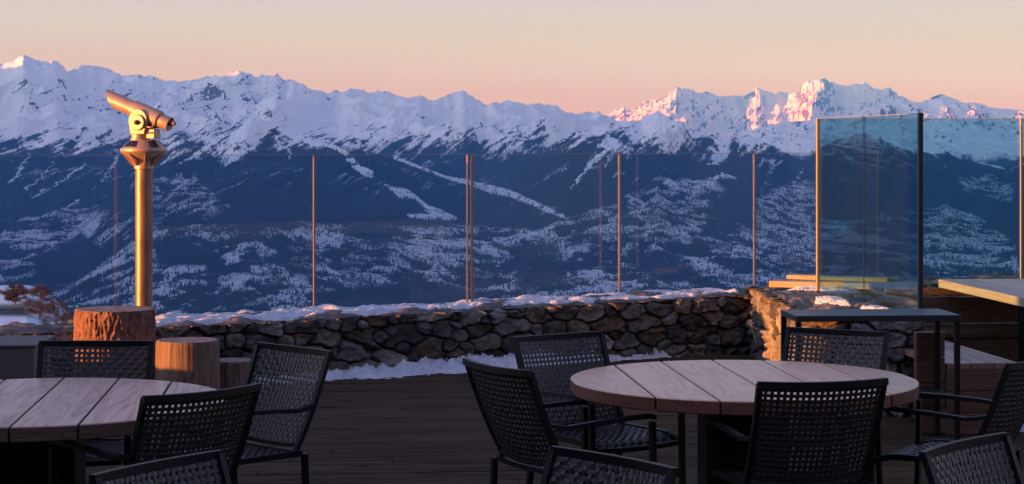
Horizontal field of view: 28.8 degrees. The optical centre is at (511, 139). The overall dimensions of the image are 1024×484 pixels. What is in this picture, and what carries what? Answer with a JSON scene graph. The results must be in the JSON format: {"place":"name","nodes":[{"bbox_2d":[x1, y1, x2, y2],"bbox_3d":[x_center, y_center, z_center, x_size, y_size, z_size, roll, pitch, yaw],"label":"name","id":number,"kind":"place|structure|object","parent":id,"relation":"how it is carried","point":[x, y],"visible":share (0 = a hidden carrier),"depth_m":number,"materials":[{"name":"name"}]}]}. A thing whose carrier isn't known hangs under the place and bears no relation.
{"place":"outdoors","nodes":[
{"label":"outdoors","id":0,"kind":"place"},
{"bbox_2d":[0,285,67,324],"bbox_3d":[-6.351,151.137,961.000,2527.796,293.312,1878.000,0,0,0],"label":"snow slope","id":1,"kind":"structure","parent":0,"point":[10,311],"depth_m":336.43,"materials":[{"name":"white snow"}]},
{"bbox_2d":[0,282,30,303],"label":"larch tree","id":2,"kind":"object","parent":1,"relation":"on","point":[21,290],"visible":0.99,"depth_m":344.27,"materials":[{"name":"brown plant"}]},
{"bbox_2d":[17,285,58,319],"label":"larch tree","id":3,"kind":"object","parent":1,"relation":"on","point":[43,292],"visible":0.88,"depth_m":329.28,"materials":[{"name":"brown plant"}]},
{"bbox_2d":[37,299,73,325],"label":"larch tree","id":4,"kind":"object","parent":1,"relation":"on","point":[50,306],"visible":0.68,"depth_m":321.49,"materials":[{"name":"brown plant"}]},
{"bbox_2d":[0,55,1023,315],"bbox_3d":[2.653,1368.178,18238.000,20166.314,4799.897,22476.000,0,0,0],"label":"mountains","id":5,"kind":"structure","parent":0,"point":[48,103],"depth_m":14194.87,"materials":[{"name":"white snow"}]},
{"bbox_2d":[0,178,1014,309],"bbox_3d":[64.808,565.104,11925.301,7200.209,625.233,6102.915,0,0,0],"label":"village","id":6,"kind":"object","parent":5,"relation":"on","point":[761,200],"visible":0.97,"depth_m":11737.62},
{"bbox_2d":[0,131,1023,316],"bbox_3d":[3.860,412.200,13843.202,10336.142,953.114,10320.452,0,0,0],"label":"forest","id":7,"kind":"object","parent":5,"relation":"on","point":[176,304],"visible":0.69,"depth_m":11895.00,"materials":[{"name":"plant"}]},
{"bbox_2d":[0,0,1023,115],"label":"sky","id":8,"kind":"structure","parent":0,"point":[575,56],"materials":[{"name":"pink"}]},
{"bbox_2d":[86,353,1023,483],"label":"deck","id":9,"kind":"structure","parent":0,"point":[426,429],"depth_m":12.35,"materials":[{"name":"brown wood"}]},
{"bbox_2d":[0,335,54,380],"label":"plant box","id":10,"kind":"object","parent":9,"relation":"on","point":[18,356],"visible":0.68,"depth_m":10.52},
{"bbox_2d":[36,340,154,465],"bbox_3d":[-2.010,1.418,9.333,0.591,0.888,0.713,0,0,0],"label":"woven armchair","id":11,"kind":"object","parent":9,"relation":"on","point":[119,446],"visible":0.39,"depth_m":9.63,"materials":[{"name":"black plastic"}]},
{"bbox_2d":[0,378,226,483],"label":"round table","id":12,"kind":"object","parent":9,"relation":"on","point":[37,415],"visible":0.83,"depth_m":8.30,"materials":[{"name":"wood"}]},
{"bbox_2d":[73,305,156,379],"bbox_3d":[-2.897,1.548,14.553,0.637,0.624,0.630,0,0,-30],"label":"tree stump","id":13,"kind":"object","parent":9,"relation":"on","point":[127,322],"visible":0.57,"depth_m":14.32,"materials":[{"name":"brown wood"}]},
{"bbox_2d":[48,383,261,483],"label":"woven armchair","id":14,"kind":"object","parent":9,"relation":"on","point":[148,402],"visible":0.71,"depth_m":7.75,"materials":[{"name":"black wicker"}]},
{"bbox_2d":[89,449,231,483],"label":"woven armchair","id":15,"kind":"object","parent":9,"relation":"on","point":[214,459],"visible":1,"depth_m":6.10,"materials":[{"name":"black wicker"}]},
{"bbox_2d":[155,337,220,389],"bbox_3d":[-2.329,1.649,14.301,0.475,0.422,0.476,0,0,-21],"label":"tree stump","id":16,"kind":"object","parent":9,"relation":"on","point":[193,360],"visible":0.84,"depth_m":14.11,"materials":[{"name":"brown wood"}]},
{"bbox_2d":[220,357,254,388],"bbox_3d":[-2.060,1.739,14.621,0.347,0.242,0.346,0,0,-1],"label":"tree stump","id":17,"kind":"object","parent":9,"relation":"on","point":[233,371],"visible":0.37,"depth_m":14.46,"materials":[{"name":"brown wood"}]},
{"bbox_2d":[143,342,332,483],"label":"woven armchair","id":18,"kind":"object","parent":9,"relation":"on","point":[253,452],"visible":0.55,"depth_m":9.28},
{"bbox_2d":[255,347,691,383],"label":"snow bank","id":19,"kind":"structure","parent":9,"relation":"on","point":[421,366],"depth_m":15.88,"materials":[{"name":"white snow"}]},
{"bbox_2d":[462,358,656,483],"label":"woven armchair","id":20,"kind":"object","parent":9,"relation":"on","point":[531,459],"visible":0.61,"depth_m":8.63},
{"bbox_2d":[511,331,685,483],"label":"woven armchair","id":21,"kind":"object","parent":9,"relation":"on","point":[619,436],"visible":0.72,"depth_m":9.85,"materials":[{"name":"black wicker"}]},
{"bbox_2d":[540,445,678,483],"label":"woven armchair","id":22,"kind":"object","parent":9,"relation":"on","point":[664,473],"visible":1,"depth_m":6.19,"materials":[{"name":"black wicker"}]},
{"bbox_2d":[570,360,918,483],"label":"round table","id":23,"kind":"object","parent":9,"relation":"on","point":[723,391],"visible":0.79,"depth_m":9.05,"materials":[{"name":"wood"}]},
{"bbox_2d":[705,378,888,483],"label":"woven armchair","id":24,"kind":"object","parent":9,"relation":"on","point":[825,471],"visible":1,"depth_m":8.13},
{"bbox_2d":[745,286,927,417],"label":"stone pier","id":25,"kind":"structure","parent":9,"relation":"on","point":[768,304],"depth_m":14.90,"materials":[{"name":"brown stone"}]},
{"bbox_2d":[814,295,850,305],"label":"pier snow","id":26,"kind":"structure","parent":25,"relation":"on","point":[838,300],"depth_m":14.85,"materials":[{"name":"white snow"}]},
{"bbox_2d":[782,284,883,294],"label":"pier snow","id":27,"kind":"structure","parent":25,"relation":"on","point":[836,289],"depth_m":16.96,"materials":[{"name":"white snow"}]},
{"bbox_2d":[769,279,872,288],"bbox_3d":[2.660,1.249,17.150,0.860,0.052,0.220,0,0,17],"label":"timber plank","id":28,"kind":"object","parent":27,"relation":"on","point":[796,283],"visible":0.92,"depth_m":17.09,"materials":[{"name":"brown wood"}]},
{"bbox_2d":[787,274,897,281],"bbox_3d":[2.860,1.202,17.250,0.950,0.036,0.170,0,0,26],"label":"timber plank","id":29,"kind":"object","parent":28,"relation":"on","point":[842,278],"visible":1,"depth_m":17.19,"materials":[{"name":"brown wood"}]},
{"bbox_2d":[860,305,888,308],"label":"pier snow","id":30,"kind":"structure","parent":25,"relation":"on","point":[872,307],"depth_m":14.12,"materials":[{"name":"white snow"}]},
{"bbox_2d":[782,327,890,483],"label":"woven armchair","id":31,"kind":"object","parent":9,"relation":"on","point":[873,336],"visible":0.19,"depth_m":10.19,"materials":[{"name":"black plastic"}]},
{"bbox_2d":[781,309,959,448],"bbox_3d":[2.190,1.460,12.210,1.005,0.800,0.460,0,0,-4],"label":"side table","id":32,"kind":"object","parent":9,"relation":"on","point":[799,316],"visible":0.62,"depth_m":12.05,"materials":[{"name":"metal"}]},
{"bbox_2d":[816,113,1023,330],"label":"glass windbreak","id":33,"kind":"object","parent":9,"relation":"on","point":[919,118],"visible":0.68,"depth_m":15.05,"materials":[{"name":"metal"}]},
{"bbox_2d":[868,361,1023,483],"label":"woven armchair","id":34,"kind":"object","parent":9,"relation":"on","point":[912,451],"visible":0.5,"depth_m":8.87,"materials":[{"name":"black wicker"}]},
{"bbox_2d":[884,288,1017,361],"bbox_3d":[4.369,1.516,15.626,2.800,0.678,0.570,0,0,-6],"label":"wooden bench","id":35,"kind":"object","parent":9,"relation":"on","point":[999,339],"visible":0.29,"depth_m":15.76,"materials":[{"name":"brown wood"}]},
{"bbox_2d":[903,331,1018,434],"bbox_3d":[2.767,1.536,13.511,0.686,0.647,1.960,0,0,-7],"label":"wooden bench","id":36,"kind":"object","parent":9,"relation":"on","point":[980,373],"visible":0.62,"depth_m":12.53,"materials":[{"name":"brown wood"}]},
{"bbox_2d":[919,432,1023,483],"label":"woven armchair","id":37,"kind":"object","parent":9,"relation":"on","point":[929,457],"visible":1,"depth_m":6.48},
{"bbox_2d":[939,279,1023,386],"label":"long table","id":38,"kind":"object","parent":9,"relation":"on","point":[1009,291],"visible":0.86,"depth_m":14.83,"materials":[{"name":"brown wood"}]},
{"bbox_2d":[606,78,909,134],"bbox_3d":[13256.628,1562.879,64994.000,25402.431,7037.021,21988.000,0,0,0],"label":"glacier mountains","id":39,"kind":"structure","parent":0,"point":[708,112],"depth_m":62602.85,"materials":[{"name":"white snow"}]},
{"bbox_2d":[717,94,1023,161],"bbox_3d":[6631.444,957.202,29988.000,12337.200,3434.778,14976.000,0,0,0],"label":"mountains","id":40,"kind":"structure","parent":0,"point":[985,140],"depth_m":29556.22,"materials":[{"name":"white snow"}]},
{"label":"terrace ground","id":41,"kind":"structure","parent":0,"visible":0},
{"bbox_2d":[0,273,1023,376],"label":"stone wall","id":42,"kind":"structure","parent":41,"relation":"on","point":[707,324],"depth_m":16.36,"materials":[{"name":"grey stone"}]},
{"bbox_2d":[106,89,175,306],"bbox_3d":[-2.864,0.535,15.419,0.364,1.850,0.562,0,0,-43],"label":"coin telescope","id":43,"kind":"object","parent":42,"relation":"on","point":[142,153],"visible":0.98,"depth_m":15.34,"materials":[{"name":"metal"}]},
{"bbox_2d":[0,287,745,334],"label":"snow","id":44,"kind":"structure","parent":42,"relation":"on","point":[279,314],"depth_m":16.38,"materials":[{"name":"white snow"}]},
{"bbox_2d":[13,153,879,305],"bbox_3d":[-1.051,0.863,16.669,9.995,1.476,0.168,0,0,-25],"label":"glass fence","id":45,"kind":"object","parent":42,"relation":"on","point":[754,219],"visible":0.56,"depth_m":17.68,"materials":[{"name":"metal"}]}
]}

